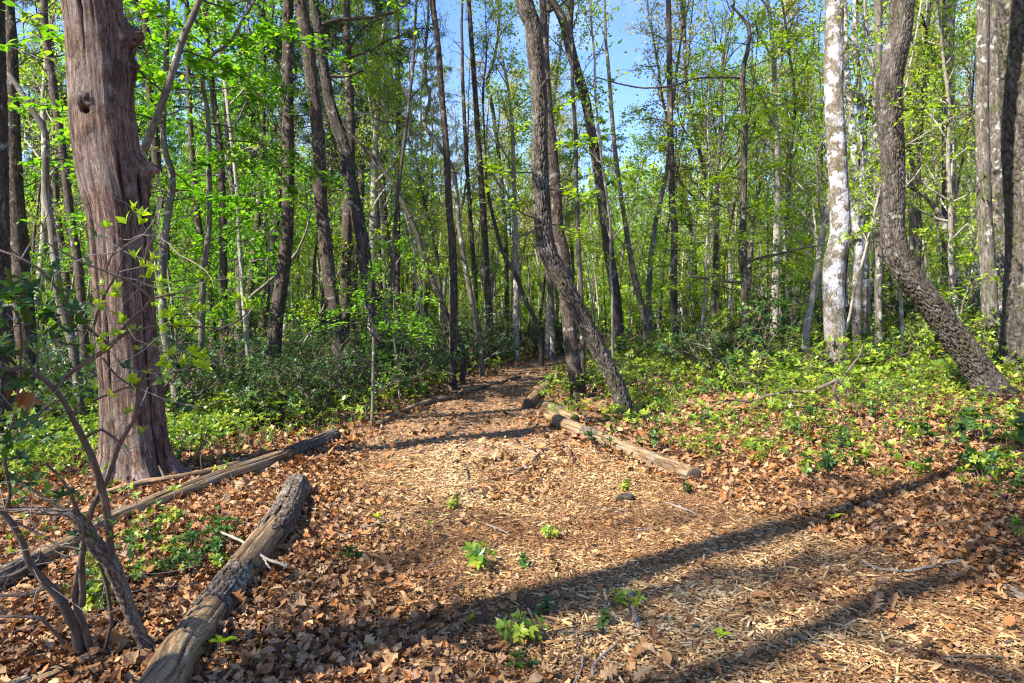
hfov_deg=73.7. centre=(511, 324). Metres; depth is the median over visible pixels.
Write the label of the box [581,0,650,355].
tree
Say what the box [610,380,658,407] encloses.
laurel shrub
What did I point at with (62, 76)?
tree
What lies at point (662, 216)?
tree
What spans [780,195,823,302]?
tree
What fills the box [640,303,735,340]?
laurel shrub
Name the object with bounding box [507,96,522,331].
young tree
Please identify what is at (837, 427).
laurel seedling
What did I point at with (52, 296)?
sapling
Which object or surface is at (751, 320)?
laurel shrub
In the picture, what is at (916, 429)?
laurel seedling
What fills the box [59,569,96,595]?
laurel seedling
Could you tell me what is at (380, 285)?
pine tree
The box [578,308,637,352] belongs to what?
laurel shrub
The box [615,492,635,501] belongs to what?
wood chunk
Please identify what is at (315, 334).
laurel shrub
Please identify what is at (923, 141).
tree
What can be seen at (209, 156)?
tree
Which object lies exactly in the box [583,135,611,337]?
young tree
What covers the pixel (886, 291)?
sapling
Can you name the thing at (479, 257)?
tree
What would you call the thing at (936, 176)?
young tree
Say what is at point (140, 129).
pine tree
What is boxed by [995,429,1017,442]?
laurel seedling
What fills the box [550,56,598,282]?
tree
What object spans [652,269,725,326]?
sapling
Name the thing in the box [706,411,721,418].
laurel seedling
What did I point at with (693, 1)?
young tree
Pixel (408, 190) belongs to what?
tree
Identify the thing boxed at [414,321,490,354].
laurel shrub
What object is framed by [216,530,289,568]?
stick
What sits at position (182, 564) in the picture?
laurel seedling
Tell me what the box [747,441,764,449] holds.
laurel seedling
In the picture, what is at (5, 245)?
tree
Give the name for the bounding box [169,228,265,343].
sapling
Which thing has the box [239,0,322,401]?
pine tree
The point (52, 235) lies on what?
tree
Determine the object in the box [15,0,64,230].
tree
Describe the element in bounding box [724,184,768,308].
tree
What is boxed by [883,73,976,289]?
tree
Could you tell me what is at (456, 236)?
tree
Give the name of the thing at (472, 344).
laurel shrub
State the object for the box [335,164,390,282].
tree
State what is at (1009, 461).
laurel seedling
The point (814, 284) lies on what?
tree
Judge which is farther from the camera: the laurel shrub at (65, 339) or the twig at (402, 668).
the laurel shrub at (65, 339)
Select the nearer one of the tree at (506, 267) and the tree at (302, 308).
the tree at (506, 267)
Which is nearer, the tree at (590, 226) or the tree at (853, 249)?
the tree at (853, 249)
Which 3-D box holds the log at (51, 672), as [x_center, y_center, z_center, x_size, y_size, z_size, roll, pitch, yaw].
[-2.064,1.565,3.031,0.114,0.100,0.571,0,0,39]
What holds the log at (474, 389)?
on the ground at (476, 407)
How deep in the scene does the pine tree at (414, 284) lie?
50.41 m
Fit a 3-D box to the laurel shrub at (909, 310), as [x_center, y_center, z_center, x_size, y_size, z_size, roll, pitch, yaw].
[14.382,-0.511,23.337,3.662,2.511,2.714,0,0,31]
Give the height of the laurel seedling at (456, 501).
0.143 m
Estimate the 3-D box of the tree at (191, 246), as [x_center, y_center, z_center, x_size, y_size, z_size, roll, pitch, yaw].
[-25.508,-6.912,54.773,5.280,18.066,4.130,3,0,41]
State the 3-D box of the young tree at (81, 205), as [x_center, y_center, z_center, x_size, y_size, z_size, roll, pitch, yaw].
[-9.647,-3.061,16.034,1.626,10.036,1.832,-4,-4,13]
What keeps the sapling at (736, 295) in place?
on the ground at (476, 407)
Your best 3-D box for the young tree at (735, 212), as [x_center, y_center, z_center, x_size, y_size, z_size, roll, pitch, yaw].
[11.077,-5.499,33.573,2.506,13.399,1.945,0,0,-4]
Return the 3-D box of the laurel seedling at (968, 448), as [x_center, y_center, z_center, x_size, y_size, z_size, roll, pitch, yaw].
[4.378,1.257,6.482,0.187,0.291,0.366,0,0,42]
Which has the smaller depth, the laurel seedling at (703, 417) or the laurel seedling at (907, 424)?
the laurel seedling at (907, 424)
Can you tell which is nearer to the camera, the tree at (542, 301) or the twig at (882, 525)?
the twig at (882, 525)
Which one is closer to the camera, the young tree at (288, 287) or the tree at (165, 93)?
the tree at (165, 93)
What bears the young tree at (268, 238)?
on the ground at (476, 407)
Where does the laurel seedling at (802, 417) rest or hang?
on the ground at (476, 407)
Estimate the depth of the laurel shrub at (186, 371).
14.56 m
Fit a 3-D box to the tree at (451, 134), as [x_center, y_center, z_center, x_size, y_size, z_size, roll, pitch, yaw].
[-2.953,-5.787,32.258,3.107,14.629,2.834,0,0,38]
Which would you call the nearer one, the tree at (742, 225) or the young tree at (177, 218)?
the tree at (742, 225)
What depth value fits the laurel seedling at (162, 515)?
5.00 m
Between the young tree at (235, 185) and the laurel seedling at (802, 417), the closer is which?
the laurel seedling at (802, 417)
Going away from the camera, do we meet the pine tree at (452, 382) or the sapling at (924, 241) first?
the pine tree at (452, 382)
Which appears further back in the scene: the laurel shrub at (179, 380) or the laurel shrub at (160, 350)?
the laurel shrub at (160, 350)
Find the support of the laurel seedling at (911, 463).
on the ground at (476, 407)
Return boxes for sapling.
[23,167,184,351]
[37,254,89,342]
[38,321,65,340]
[39,272,90,345]
[61,136,291,407]
[62,150,247,356]
[70,254,218,342]
[154,216,235,335]
[154,247,187,317]
[155,236,261,328]
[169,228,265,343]
[176,258,213,334]
[181,215,297,344]
[209,198,390,370]
[268,270,315,326]
[285,281,328,339]
[287,258,360,320]
[322,235,445,399]
[357,250,422,319]
[388,266,429,331]
[415,249,484,335]
[443,217,532,347]
[448,267,499,329]
[509,285,543,333]
[519,266,560,337]
[596,268,655,340]
[606,269,658,340]
[637,237,729,362]
[639,225,732,337]
[641,232,757,364]
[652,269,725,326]
[664,256,740,330]
[686,238,782,336]
[708,270,740,321]
[735,265,781,322]
[749,229,850,345]
[754,234,816,309]
[780,243,826,329]
[848,249,897,319]
[882,188,1004,353]
[885,216,961,303]
[910,247,960,320]
[925,237,971,285]
[941,244,979,307]
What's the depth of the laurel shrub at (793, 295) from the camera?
25.84 m
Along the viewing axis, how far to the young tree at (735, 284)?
42.67 m
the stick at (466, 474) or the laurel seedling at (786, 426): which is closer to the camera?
the stick at (466, 474)
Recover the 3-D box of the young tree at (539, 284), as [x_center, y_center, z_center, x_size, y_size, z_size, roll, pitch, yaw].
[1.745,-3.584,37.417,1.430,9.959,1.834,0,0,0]
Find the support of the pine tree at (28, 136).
on the ground at (476, 407)
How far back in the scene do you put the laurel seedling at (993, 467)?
6.02 m
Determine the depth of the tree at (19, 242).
12.91 m
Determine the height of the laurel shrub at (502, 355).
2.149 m
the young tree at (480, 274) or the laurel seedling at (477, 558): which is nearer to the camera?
the laurel seedling at (477, 558)
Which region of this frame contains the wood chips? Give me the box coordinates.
[0,356,1023,682]
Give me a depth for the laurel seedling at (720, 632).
3.25 m
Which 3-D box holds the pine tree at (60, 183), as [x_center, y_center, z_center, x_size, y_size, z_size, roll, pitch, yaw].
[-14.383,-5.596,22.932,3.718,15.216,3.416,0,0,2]
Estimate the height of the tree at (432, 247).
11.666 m
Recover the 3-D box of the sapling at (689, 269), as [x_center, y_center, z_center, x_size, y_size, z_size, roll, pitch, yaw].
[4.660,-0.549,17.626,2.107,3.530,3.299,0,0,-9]
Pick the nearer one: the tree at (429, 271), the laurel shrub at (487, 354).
the tree at (429, 271)
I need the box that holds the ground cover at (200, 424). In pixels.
[0,310,1023,516]
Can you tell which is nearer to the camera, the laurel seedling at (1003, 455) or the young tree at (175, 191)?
the laurel seedling at (1003, 455)
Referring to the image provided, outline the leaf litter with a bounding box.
[0,333,1023,682]
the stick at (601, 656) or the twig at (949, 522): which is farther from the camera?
the twig at (949, 522)
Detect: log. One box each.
[0,428,340,590]
[3,644,115,682]
[136,474,310,682]
[373,395,455,426]
[460,375,520,394]
[522,369,564,407]
[538,399,579,421]
[544,410,700,481]
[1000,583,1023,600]
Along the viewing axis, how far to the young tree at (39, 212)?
28.93 m
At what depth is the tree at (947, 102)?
17.40 m
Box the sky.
[15,0,975,297]
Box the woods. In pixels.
[35,130,976,344]
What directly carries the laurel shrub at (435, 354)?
on the ground at (476, 407)
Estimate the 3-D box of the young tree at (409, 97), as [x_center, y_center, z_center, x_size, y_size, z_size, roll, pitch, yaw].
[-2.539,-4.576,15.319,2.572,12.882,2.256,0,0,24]
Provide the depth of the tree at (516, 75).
30.56 m
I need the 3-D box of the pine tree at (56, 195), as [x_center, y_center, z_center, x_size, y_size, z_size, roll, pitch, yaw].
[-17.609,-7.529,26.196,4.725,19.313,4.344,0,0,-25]
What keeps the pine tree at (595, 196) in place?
on the ground at (476, 407)
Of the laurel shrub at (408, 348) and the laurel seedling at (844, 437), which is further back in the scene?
the laurel shrub at (408, 348)
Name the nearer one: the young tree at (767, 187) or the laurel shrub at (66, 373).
the laurel shrub at (66, 373)
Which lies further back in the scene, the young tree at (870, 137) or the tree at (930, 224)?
the tree at (930, 224)
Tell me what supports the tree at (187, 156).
on the ground at (476, 407)
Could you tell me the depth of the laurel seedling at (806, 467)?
6.82 m
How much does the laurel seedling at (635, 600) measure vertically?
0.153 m
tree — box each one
[0,0,17,452]
[0,0,296,156]
[5,0,71,394]
[7,42,175,432]
[12,0,311,401]
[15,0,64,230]
[15,0,77,356]
[15,0,86,351]
[15,0,89,374]
[15,0,147,336]
[16,6,83,248]
[17,0,420,410]
[18,48,40,232]
[21,0,143,342]
[21,57,81,351]
[22,154,48,342]
[24,121,61,264]
[24,168,57,358]
[25,12,72,274]
[25,72,83,341]
[29,63,156,302]
[33,42,84,239]
[35,156,86,298]
[35,181,51,343]
[47,105,84,248]
[61,0,192,486]
[61,2,205,254]
[61,157,91,342]
[63,1,149,238]
[65,0,162,258]
[74,0,220,337]
[74,17,170,171]
[80,201,89,306]
[123,0,243,367]
[124,1,214,285]
[133,0,361,357]
[154,0,281,366]
[154,119,184,227]
[154,138,190,322]
[155,144,234,320]
[159,0,246,355]
[166,108,214,330]
[166,122,204,336]
[171,62,302,333]
[171,132,214,330]
[171,145,189,322]
[172,27,253,335]
[172,157,199,334]
[173,0,279,373]
[176,0,339,344]
[181,113,274,270]
[197,126,224,336]
[198,0,329,344]
[208,0,303,336]
[209,139,299,289]
[216,132,316,283]
[222,0,301,301]
[233,154,262,286]
[234,110,279,325]
[235,0,359,341]
[236,2,313,284]
[237,102,295,288]
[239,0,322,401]
[259,0,446,392]
[259,185,320,332]
[265,0,447,340]
[269,54,310,341]
[269,91,313,339]
[271,60,315,334]
[276,2,359,338]
[288,176,300,340]
[288,182,319,335]
[289,270,441,423]
[290,190,314,321]
[292,97,366,272]
[292,194,316,326]
[293,0,448,343]
[293,0,466,383]
[294,0,358,401]
[294,0,363,335]
[294,143,353,316]
[295,8,343,287]
[297,70,344,336]
[301,60,341,252]
[302,147,343,328]
[303,0,417,301]
[306,0,459,341]
[317,0,421,336]
[317,24,393,282]
[325,0,421,331]
[333,148,369,329]
[334,219,365,315]
[335,85,402,320]
[335,113,441,340]
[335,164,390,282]
[339,7,435,313]
[341,0,446,376]
[342,35,409,290]
[350,10,454,347]
[353,0,439,341]
[363,9,447,345]
[381,182,422,324]
[391,126,426,333]
[392,0,500,376]
[394,44,472,338]
[395,101,441,337]
[400,154,470,324]
[400,203,427,314]
[401,146,417,338]
[401,236,410,321]
[402,226,428,331]
[405,63,474,327]
[405,143,455,326]
[408,176,441,283]
[411,124,466,324]
[415,0,476,389]
[417,181,429,309]
[420,46,474,327]
[425,168,446,279]
[430,107,473,268]
[431,174,464,288]
[431,224,479,325]
[435,55,497,338]
[435,157,466,326]
[437,166,510,322]
[442,0,481,328]
[443,0,528,359]
[443,157,535,331]
[445,153,468,273]
[446,169,478,323]
[451,0,593,362]
[454,88,502,328]
[458,127,500,326]
[459,0,543,365]
[460,0,533,340]
[461,66,531,309]
[464,108,532,321]
[465,203,479,299]
[468,88,507,333]
[470,151,491,323]
[472,81,520,330]
[474,58,563,344]
[479,0,638,416]
[491,222,536,305]
[493,85,530,332]
[496,116,533,276]
[499,0,633,357]
[501,169,524,305]
[503,141,575,324]
[507,0,613,359]
[507,74,581,329]
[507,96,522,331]
[511,191,533,334]
[520,130,534,339]
[521,192,539,322]
[522,212,543,294]
[522,255,560,319]
[531,93,570,352]
[531,234,543,318]
[535,105,586,353]
[536,0,626,386]
[539,0,588,398]
[544,131,586,325]
[548,0,646,362]
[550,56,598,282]
[554,0,667,357]
[557,93,588,248]
[564,163,606,323]
[565,179,590,287]
[570,160,592,336]
[570,190,590,282]
[572,219,610,321]
[574,154,601,327]
[580,135,622,316]
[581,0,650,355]
[582,100,661,296]
[582,171,596,271]
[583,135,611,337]
[588,123,632,233]
[592,4,850,357]
[597,0,769,361]
[599,224,631,294]
[603,130,702,325]
[605,147,621,246]
[615,169,661,317]
[616,156,644,324]
[616,190,640,333]
[621,0,703,352]
[621,142,710,336]
[621,241,652,328]
[623,186,657,331]
[624,0,733,332]
[625,11,757,333]
[626,127,719,315]
[634,0,735,327]
[635,0,721,336]
[637,154,711,299]
[662,203,710,316]
[665,26,749,280]
[668,186,714,275]
[673,0,781,357]
[677,89,749,351]
[678,11,740,356]
[679,46,770,326]
[679,120,723,323]
[681,61,723,350]
[697,133,735,291]
[699,62,803,320]
[702,0,818,328]
[702,18,768,327]
[702,85,791,259]
[704,0,871,348]
[712,102,748,307]
[712,163,738,325]
[719,83,759,318]
[723,198,737,321]
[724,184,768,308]
[728,29,823,301]
[728,59,867,312]
[728,150,780,304]
[737,25,815,292]
[738,0,942,353]
[739,70,829,276]
[746,0,869,335]
[747,45,789,344]
[747,117,780,310]
[748,74,792,295]
[748,151,807,291]
[749,98,821,302]
[750,114,817,265]
[754,169,795,290]
[763,102,886,319]
[770,3,872,306]
[770,95,811,260]
[780,151,820,291]
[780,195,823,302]
[796,3,850,329]
[802,224,870,301]
[807,0,910,302]
[808,0,972,359]
[819,0,937,328]
[819,122,871,293]
[822,0,850,382]
[825,130,873,291]
[826,0,974,313]
[826,144,898,300]
[830,0,1019,399]
[844,0,862,353]
[844,0,974,323]
[844,67,884,304]
[848,0,963,328]
[849,0,915,319]
[852,0,871,341]
[864,0,974,255]
[864,0,974,257]
[866,76,971,271]
[867,47,905,316]
[868,0,976,315]
[868,69,906,253]
[869,27,966,211]
[872,0,883,346]
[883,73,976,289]
[904,0,979,306]
[905,25,957,267]
[905,43,970,277]
[905,185,957,306]
[906,1,974,286]
[906,2,974,210]
[911,0,974,299]
[925,6,975,212]
[926,2,975,193]
[926,145,975,288]
[927,5,975,293]
[927,155,976,282]
[954,0,975,296]
[955,75,974,217]
[956,0,978,324]
[959,116,977,282]
[975,0,1000,355]
[989,0,1004,317]
[991,0,1023,377]
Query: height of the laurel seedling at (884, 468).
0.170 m
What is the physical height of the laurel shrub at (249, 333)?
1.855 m
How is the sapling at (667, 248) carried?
on the ground at (476, 407)
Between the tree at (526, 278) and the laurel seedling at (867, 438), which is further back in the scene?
the tree at (526, 278)
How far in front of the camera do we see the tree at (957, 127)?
41.34 m
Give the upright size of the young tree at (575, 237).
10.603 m
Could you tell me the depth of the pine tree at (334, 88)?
38.07 m
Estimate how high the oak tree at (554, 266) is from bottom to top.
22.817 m
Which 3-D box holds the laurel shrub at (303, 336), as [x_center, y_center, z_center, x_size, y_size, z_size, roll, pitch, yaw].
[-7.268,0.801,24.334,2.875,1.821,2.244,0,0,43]
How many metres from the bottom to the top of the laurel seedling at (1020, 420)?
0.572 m
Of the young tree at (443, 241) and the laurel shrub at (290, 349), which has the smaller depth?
the laurel shrub at (290, 349)
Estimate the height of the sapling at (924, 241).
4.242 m
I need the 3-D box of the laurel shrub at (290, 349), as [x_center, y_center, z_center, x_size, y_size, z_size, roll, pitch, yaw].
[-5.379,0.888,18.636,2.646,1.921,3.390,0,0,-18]
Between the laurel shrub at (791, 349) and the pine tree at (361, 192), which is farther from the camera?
the pine tree at (361, 192)
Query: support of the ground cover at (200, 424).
on the ground at (476, 407)
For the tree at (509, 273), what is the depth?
51.62 m
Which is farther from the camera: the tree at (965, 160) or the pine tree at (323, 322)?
the tree at (965, 160)
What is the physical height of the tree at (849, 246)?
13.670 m
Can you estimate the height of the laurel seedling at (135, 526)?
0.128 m
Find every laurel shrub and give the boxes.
[0,164,271,655]
[16,340,60,432]
[16,355,98,409]
[19,346,201,432]
[28,309,298,431]
[35,356,97,407]
[37,337,55,370]
[38,338,94,392]
[38,343,95,400]
[39,328,95,381]
[39,329,92,360]
[39,350,90,394]
[41,335,93,362]
[89,329,191,368]
[95,356,209,400]
[157,323,196,387]
[161,348,227,396]
[162,330,194,388]
[162,330,274,412]
[175,333,298,407]
[177,317,252,394]
[204,345,262,395]
[205,319,282,349]
[214,326,317,365]
[214,344,323,430]
[219,319,266,356]
[222,339,385,419]
[225,323,302,373]
[236,342,294,400]
[237,335,348,409]
[252,338,329,365]
[264,323,362,367]
[269,331,363,404]
[280,332,323,385]
[282,324,330,361]
[283,324,323,346]
[286,336,359,373]
[290,333,449,411]
[292,346,326,390]
[296,328,417,395]
[298,309,367,351]
[298,319,364,347]
[309,308,420,385]
[316,304,458,397]
[344,319,396,352]
[345,310,470,390]
[351,318,434,382]
[386,317,440,351]
[409,331,490,367]
[413,331,443,372]
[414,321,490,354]
[415,328,470,384]
[416,309,505,361]
[426,305,537,375]
[427,318,501,373]
[441,315,515,366]
[462,306,512,352]
[476,316,523,367]
[493,314,555,353]
[493,330,523,364]
[494,316,557,349]
[501,318,562,356]
[519,303,563,351]
[533,307,610,354]
[538,359,628,400]
[548,348,637,388]
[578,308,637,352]
[582,353,684,391]
[585,333,632,369]
[587,329,640,364]
[607,340,647,362]
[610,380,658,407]
[614,326,681,368]
[629,317,659,351]
[635,311,680,345]
[637,321,711,372]
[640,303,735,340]
[643,309,790,375]
[646,385,690,415]
[649,333,690,362]
[653,321,735,357]
[657,360,680,371]
[669,272,813,393]
[680,323,739,358]
[703,331,736,360]
[705,274,862,364]
[717,322,872,384]
[719,361,776,391]
[720,308,792,347]
[729,319,769,338]
[731,271,822,339]
[736,330,822,368]
[751,386,809,411]
[763,329,797,358]
[767,303,822,352]
[773,363,813,396]
[780,285,815,324]
[785,307,819,337]
[790,314,862,348]
[791,285,890,326]
[791,327,873,352]
[796,320,850,355]
[799,317,873,345]
[802,379,826,395]
[818,362,900,395]
[820,317,916,349]
[821,321,939,371]
[848,308,937,345]
[856,376,940,408]
[858,355,876,370]
[862,247,980,329]
[872,300,911,318]
[876,321,931,350]
[882,276,932,319]
[882,348,926,367]
[884,289,914,330]
[885,372,946,394]
[894,276,976,327]
[897,313,971,356]
[899,360,943,383]
[905,298,980,340]
[906,311,999,362]
[936,305,999,356]
[940,360,964,386]
[960,295,980,310]
[964,298,982,335]
[974,337,997,356]
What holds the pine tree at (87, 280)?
on the ground at (476, 407)
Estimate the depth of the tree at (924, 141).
39.49 m
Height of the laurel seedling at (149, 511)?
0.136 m
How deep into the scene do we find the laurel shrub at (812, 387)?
10.93 m
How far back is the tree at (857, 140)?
36.76 m
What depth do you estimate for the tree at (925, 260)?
35.40 m
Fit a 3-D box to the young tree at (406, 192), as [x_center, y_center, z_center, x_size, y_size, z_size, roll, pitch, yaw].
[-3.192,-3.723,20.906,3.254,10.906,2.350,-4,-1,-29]
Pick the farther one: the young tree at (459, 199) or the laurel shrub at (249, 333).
the young tree at (459, 199)
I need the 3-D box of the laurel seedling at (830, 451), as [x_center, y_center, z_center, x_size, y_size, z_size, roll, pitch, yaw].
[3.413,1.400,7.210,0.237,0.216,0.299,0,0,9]
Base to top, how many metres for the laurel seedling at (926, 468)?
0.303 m
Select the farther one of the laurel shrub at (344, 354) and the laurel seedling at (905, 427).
the laurel shrub at (344, 354)
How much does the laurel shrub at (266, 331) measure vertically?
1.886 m
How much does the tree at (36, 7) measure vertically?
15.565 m
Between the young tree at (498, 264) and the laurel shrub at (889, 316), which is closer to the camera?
the laurel shrub at (889, 316)
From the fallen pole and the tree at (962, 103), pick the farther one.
the tree at (962, 103)
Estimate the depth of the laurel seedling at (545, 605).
3.62 m
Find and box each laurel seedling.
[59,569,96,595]
[82,587,103,612]
[85,551,95,571]
[86,582,110,600]
[86,583,114,612]
[87,596,104,605]
[89,560,106,578]
[97,560,142,583]
[105,518,137,554]
[116,525,139,539]
[128,506,168,531]
[130,555,148,580]
[133,518,162,537]
[134,543,148,552]
[137,507,154,521]
[142,535,177,555]
[149,544,183,579]
[150,560,166,570]
[152,533,167,544]
[160,506,179,524]
[160,510,180,521]
[165,541,187,556]
[171,533,202,570]
[176,509,187,517]
[177,555,193,568]
[182,516,206,548]
[184,516,228,546]
[190,536,210,557]
[196,517,236,542]
[200,505,223,531]
[208,520,243,551]
[209,537,241,557]
[209,552,230,567]
[209,634,238,661]
[338,543,367,558]
[447,493,460,508]
[461,540,497,571]
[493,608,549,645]
[504,647,539,671]
[517,552,530,569]
[532,595,553,618]
[540,523,561,537]
[582,423,617,449]
[596,607,613,630]
[609,587,646,609]
[620,479,630,490]
[632,417,661,448]
[678,434,699,453]
[678,434,713,458]
[681,481,692,493]
[692,443,722,463]
[694,407,710,425]
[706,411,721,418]
[713,626,731,640]
[740,436,765,450]
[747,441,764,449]
[747,451,767,465]
[782,413,801,431]
[784,416,802,438]
[789,411,797,422]
[793,413,807,419]
[796,447,828,477]
[801,399,819,417]
[804,411,828,429]
[807,422,842,443]
[816,443,853,478]
[822,449,846,461]
[825,427,850,447]
[826,418,852,441]
[830,513,843,529]
[843,438,874,465]
[849,391,879,416]
[853,432,876,441]
[869,467,895,480]
[884,440,914,458]
[888,415,915,436]
[895,453,934,478]
[896,415,924,432]
[904,428,929,439]
[908,461,923,472]
[909,426,930,433]
[913,409,976,452]
[931,416,975,440]
[944,412,969,440]
[955,437,1002,478]
[955,463,996,490]
[958,395,995,441]
[959,454,995,471]
[963,443,976,454]
[965,445,1002,474]
[967,469,1023,500]
[971,451,990,465]
[972,450,1017,475]
[980,399,1023,444]
[988,456,1023,487]
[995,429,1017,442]
[995,463,1018,474]
[1000,432,1023,466]
[1000,450,1023,479]
[1001,413,1021,423]
[1004,403,1022,413]
[1007,429,1023,446]
[1007,513,1023,541]
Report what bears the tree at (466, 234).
on the ground at (476, 407)
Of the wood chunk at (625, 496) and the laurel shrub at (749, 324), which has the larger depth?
the laurel shrub at (749, 324)
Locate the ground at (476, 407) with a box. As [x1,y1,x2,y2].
[0,321,1023,682]
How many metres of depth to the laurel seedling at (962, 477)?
5.74 m
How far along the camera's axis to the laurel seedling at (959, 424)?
7.48 m
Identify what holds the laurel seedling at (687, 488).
on the ground at (476, 407)
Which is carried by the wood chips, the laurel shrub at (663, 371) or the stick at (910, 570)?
the stick at (910, 570)
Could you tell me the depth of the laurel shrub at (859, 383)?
10.75 m
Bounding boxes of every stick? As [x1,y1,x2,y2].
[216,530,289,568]
[385,451,540,498]
[464,465,468,481]
[529,520,550,527]
[588,641,617,681]
[604,577,654,588]
[627,587,640,629]
[665,502,697,515]
[802,560,845,564]
[857,557,970,571]
[989,636,1023,652]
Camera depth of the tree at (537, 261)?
39.25 m
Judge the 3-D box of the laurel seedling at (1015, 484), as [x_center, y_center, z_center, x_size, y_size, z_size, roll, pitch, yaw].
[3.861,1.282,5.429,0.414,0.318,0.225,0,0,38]
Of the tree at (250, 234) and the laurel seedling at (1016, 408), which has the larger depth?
the tree at (250, 234)
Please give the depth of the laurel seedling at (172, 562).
4.11 m
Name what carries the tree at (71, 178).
on the ground at (476, 407)
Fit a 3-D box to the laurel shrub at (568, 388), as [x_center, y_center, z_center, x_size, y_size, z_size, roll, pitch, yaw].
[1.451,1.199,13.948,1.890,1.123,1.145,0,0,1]
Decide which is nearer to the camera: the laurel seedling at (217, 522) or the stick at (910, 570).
the stick at (910, 570)
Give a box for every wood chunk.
[230,481,249,491]
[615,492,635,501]
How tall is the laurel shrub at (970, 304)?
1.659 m
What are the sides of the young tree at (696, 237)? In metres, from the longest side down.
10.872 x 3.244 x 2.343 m
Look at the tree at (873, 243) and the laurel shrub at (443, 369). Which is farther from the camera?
the tree at (873, 243)
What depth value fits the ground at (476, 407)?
6.27 m
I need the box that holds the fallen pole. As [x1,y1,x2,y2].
[106,453,249,493]
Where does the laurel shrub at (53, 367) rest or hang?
on the ground at (476, 407)
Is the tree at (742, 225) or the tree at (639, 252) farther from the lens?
the tree at (639, 252)
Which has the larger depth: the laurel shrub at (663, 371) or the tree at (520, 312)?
the tree at (520, 312)
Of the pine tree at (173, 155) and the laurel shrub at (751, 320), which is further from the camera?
the pine tree at (173, 155)
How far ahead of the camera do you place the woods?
58.34 m
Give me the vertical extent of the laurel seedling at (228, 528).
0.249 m
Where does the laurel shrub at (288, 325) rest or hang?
on the ground at (476, 407)
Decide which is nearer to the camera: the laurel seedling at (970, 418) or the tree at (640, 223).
the laurel seedling at (970, 418)
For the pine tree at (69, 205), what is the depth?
14.93 m
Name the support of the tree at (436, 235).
on the ground at (476, 407)
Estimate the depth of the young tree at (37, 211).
22.04 m
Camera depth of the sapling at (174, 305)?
19.29 m
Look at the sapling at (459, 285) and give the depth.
24.49 m
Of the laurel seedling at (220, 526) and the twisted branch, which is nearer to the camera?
the laurel seedling at (220, 526)
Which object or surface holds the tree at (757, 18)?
on the ground at (476, 407)
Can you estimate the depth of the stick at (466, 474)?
6.89 m
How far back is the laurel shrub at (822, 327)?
19.25 m
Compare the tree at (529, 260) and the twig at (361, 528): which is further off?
the tree at (529, 260)
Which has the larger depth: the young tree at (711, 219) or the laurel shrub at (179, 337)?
the young tree at (711, 219)
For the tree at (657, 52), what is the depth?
28.25 m
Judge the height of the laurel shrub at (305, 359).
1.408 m
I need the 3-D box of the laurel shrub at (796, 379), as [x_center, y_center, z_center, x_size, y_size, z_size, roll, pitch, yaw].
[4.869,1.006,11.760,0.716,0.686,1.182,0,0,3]
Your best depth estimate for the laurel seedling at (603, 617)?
3.46 m
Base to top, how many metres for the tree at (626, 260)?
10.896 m
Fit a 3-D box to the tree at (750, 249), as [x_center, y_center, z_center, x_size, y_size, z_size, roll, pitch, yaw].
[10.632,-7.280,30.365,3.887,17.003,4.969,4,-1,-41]
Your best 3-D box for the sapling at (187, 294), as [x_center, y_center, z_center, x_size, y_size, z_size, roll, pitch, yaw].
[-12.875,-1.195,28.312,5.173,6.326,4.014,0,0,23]
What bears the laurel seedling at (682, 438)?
on the ground at (476, 407)
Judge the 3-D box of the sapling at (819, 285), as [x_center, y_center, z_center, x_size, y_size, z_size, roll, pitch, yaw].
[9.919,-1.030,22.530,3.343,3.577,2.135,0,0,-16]
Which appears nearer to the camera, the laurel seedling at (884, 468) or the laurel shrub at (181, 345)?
the laurel seedling at (884, 468)
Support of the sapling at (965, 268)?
on the ground at (476, 407)
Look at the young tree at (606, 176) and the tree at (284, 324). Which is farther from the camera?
the young tree at (606, 176)
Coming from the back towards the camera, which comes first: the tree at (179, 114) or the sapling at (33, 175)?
the tree at (179, 114)
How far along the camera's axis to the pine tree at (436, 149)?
44.88 m
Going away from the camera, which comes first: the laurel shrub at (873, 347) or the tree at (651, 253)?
the laurel shrub at (873, 347)
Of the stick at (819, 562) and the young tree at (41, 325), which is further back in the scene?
the young tree at (41, 325)
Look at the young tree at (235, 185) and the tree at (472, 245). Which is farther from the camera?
the tree at (472, 245)
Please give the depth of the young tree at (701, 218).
40.62 m
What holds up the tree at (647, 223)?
on the ground at (476, 407)
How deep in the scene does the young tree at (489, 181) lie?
25.97 m
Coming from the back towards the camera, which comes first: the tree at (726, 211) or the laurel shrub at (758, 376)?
the tree at (726, 211)
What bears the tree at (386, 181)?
on the ground at (476, 407)
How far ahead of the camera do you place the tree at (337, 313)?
10.83 m
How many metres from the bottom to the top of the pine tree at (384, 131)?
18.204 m
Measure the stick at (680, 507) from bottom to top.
0.055 m
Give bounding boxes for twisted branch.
[700,344,886,417]
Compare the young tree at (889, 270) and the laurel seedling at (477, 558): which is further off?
the young tree at (889, 270)
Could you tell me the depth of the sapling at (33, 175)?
17.59 m
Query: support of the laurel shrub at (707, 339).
on the ground at (476, 407)
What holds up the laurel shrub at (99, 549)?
on the ground at (476, 407)
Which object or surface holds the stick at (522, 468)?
on the wood chips
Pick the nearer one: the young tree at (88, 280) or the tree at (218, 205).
the young tree at (88, 280)
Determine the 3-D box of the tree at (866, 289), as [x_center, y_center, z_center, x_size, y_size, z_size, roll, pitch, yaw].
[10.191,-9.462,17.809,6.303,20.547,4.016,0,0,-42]
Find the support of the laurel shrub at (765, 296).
on the ground at (476, 407)
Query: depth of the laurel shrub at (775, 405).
10.10 m
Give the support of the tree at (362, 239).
on the ground at (476, 407)
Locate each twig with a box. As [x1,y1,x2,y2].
[301,662,364,680]
[341,520,386,535]
[370,664,419,682]
[419,571,482,581]
[431,513,459,529]
[573,654,583,682]
[574,620,578,646]
[591,506,627,512]
[593,664,616,682]
[784,630,831,646]
[866,525,902,527]
[920,517,981,526]
[931,655,1003,659]

